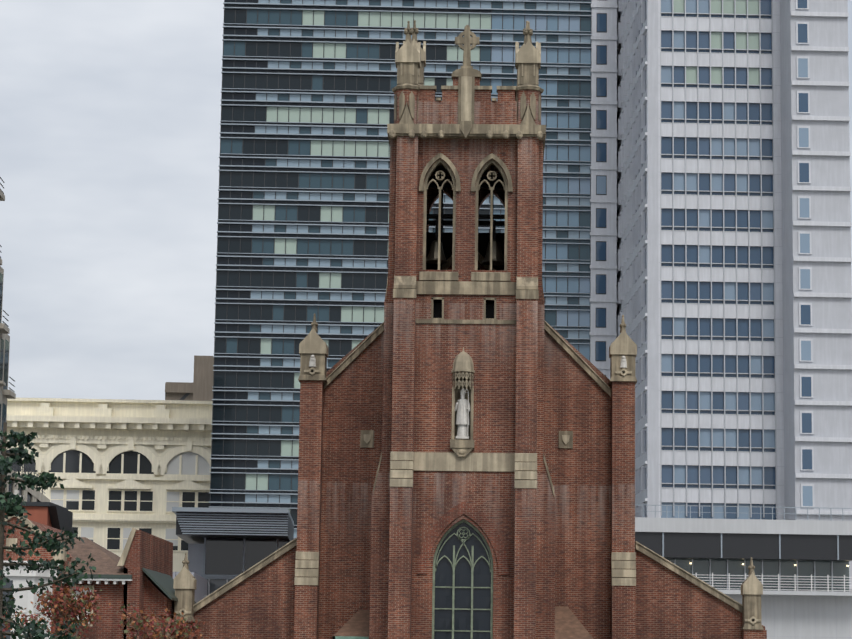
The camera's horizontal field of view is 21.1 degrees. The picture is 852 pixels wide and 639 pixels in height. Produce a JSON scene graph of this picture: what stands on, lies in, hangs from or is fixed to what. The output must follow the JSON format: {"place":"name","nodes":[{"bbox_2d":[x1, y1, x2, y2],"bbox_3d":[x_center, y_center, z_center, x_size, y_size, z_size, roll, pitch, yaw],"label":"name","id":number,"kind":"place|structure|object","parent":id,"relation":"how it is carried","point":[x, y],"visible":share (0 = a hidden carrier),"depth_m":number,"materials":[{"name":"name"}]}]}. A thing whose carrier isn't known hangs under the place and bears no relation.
{"place":"outdoors","nodes":[
{"label":"outdoors","id":0,"kind":"place"},
{"bbox_2d":[2,490,195,638],"bbox_3d":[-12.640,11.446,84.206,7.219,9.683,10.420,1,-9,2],"label":"brick house","id":1,"kind":"structure","parent":0,"point":[138,572],"depth_m":81.51,"materials":[{"name":"brick"}]},
{"bbox_2d":[0,0,851,399],"label":"sky","id":2,"kind":"structure","parent":0,"point":[110,110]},
{"bbox_2d":[616,0,851,591],"bbox_3d":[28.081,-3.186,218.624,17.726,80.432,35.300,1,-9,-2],"label":"high-rise building","id":3,"kind":"structure","parent":0,"point":[734,293],"depth_m":205.44,"materials":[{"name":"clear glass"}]},
{"label":"ground","id":4,"kind":"structure","parent":0,"visible":0},
{"bbox_2d":[0,177,49,501],"bbox_3d":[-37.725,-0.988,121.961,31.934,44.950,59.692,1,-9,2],"label":"building","id":5,"kind":"structure","parent":4,"relation":"on","point":[31,495],"depth_m":127.81,"materials":[{"name":"grey"}]},
{"bbox_2d":[5,502,72,531],"bbox_3d":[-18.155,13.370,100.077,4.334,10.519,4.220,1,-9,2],"label":"rooftop structure","id":6,"kind":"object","parent":4,"relation":"on","point":[53,515],"visible":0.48,"depth_m":99.02,"materials":[{"name":"red brick"}]},
{"bbox_2d":[0,422,100,638],"bbox_3d":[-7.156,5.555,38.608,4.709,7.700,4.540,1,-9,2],"label":"evergreen tree","id":7,"kind":"object","parent":4,"relation":"on","point":[9,505],"visible":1,"depth_m":39.08,"materials":[{"name":"green plant"}]},
{"bbox_2d":[2,583,204,638],"bbox_3d":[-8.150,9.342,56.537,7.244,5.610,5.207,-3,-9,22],"label":"autumn pear tree","id":8,"kind":"object","parent":4,"relation":"on","point":[81,605],"visible":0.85,"depth_m":56.46,"materials":[{"name":"red plant"}]},
{"bbox_2d":[6,398,212,571],"bbox_3d":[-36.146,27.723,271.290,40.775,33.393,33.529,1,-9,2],"label":"classical building","id":9,"kind":"structure","parent":4,"relation":"on","point":[120,468],"depth_m":258.60,"materials":[{"name":"stone"}]},
{"bbox_2d":[165,355,213,400],"bbox_3d":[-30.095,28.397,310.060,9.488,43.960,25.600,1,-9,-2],"label":"building","id":10,"kind":"structure","parent":4,"relation":"on","point":[199,388],"depth_m":300.28,"materials":[{"name":"grey"}]},
{"bbox_2d":[172,507,293,602],"bbox_3d":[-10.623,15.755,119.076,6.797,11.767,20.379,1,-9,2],"label":"building","id":11,"kind":"structure","parent":4,"relation":"on","point":[226,545],"depth_m":120.18,"materials":[{"name":"grey metal"}]},
{"bbox_2d":[209,0,617,538],"bbox_3d":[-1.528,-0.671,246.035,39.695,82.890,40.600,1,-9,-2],"label":"glass skyscraper","id":12,"kind":"structure","parent":4,"relation":"on","point":[307,105],"depth_m":227.90,"materials":[{"name":"blue glass"}]},
{"bbox_2d":[171,77,766,638],"bbox_3d":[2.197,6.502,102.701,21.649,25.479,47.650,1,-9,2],"label":"brick church facade","id":13,"kind":"structure","parent":4,"relation":"on","point":[537,387],"depth_m":81.44,"materials":[{"name":"red brick"}]},
{"bbox_2d":[432,519,492,638],"bbox_3d":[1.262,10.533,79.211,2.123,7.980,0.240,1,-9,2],"label":"arched window","id":14,"kind":"structure","parent":13,"relation":"in","point":[462,597],"depth_m":79.42,"materials":[{"name":"grey glass"}]},
{"bbox_2d":[332,606,592,638],"bbox_3d":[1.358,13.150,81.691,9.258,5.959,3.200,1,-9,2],"label":"entrance gables","id":15,"kind":"structure","parent":13,"relation":"attached to","point":[568,625],"depth_m":81.59,"materials":[{"name":"brown brick"}]},
{"bbox_2d":[450,347,474,456],"bbox_3d":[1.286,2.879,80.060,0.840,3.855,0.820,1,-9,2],"label":"statue niche","id":16,"kind":"object","parent":13,"relation":"attached to","point":[463,363],"visible":0.96,"depth_m":79.91,"materials":[{"name":"stone"}]},
{"bbox_2d":[455,388,470,439],"bbox_3d":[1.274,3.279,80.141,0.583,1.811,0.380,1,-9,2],"label":"statue st patrick","id":17,"kind":"object","parent":16,"relation":"attached to","point":[463,410],"visible":0.98,"depth_m":80.00,"materials":[{"name":"stone"}]},
{"bbox_2d":[426,164,504,269],"bbox_3d":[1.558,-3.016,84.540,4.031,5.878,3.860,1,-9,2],"label":"belfry windows","id":18,"kind":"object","parent":13,"relation":"on","point":[498,241],"visible":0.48,"depth_m":83.67,"materials":[{"name":"brown metal"}]},
{"bbox_2d":[173,20,763,629],"bbox_3d":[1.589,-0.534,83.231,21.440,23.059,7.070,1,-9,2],"label":"stone trim","id":19,"kind":"structure","parent":13,"relation":"attached to","point":[411,66],"depth_m":81.47,"materials":[{"name":"beige stone"}]},
{"bbox_2d":[455,25,478,67],"bbox_3d":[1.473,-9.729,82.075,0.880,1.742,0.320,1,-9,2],"label":"stone cross","id":20,"kind":"object","parent":19,"relation":"on","point":[468,42],"visible":0.98,"depth_m":82.02,"materials":[{"name":"stone"}]},
{"bbox_2d":[635,504,851,638],"bbox_3d":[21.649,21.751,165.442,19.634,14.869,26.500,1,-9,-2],"label":"podium","id":21,"kind":"object","parent":4,"relation":"on","point":[801,570],"visible":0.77,"depth_m":154.72,"materials":[{"name":"white concrete"}]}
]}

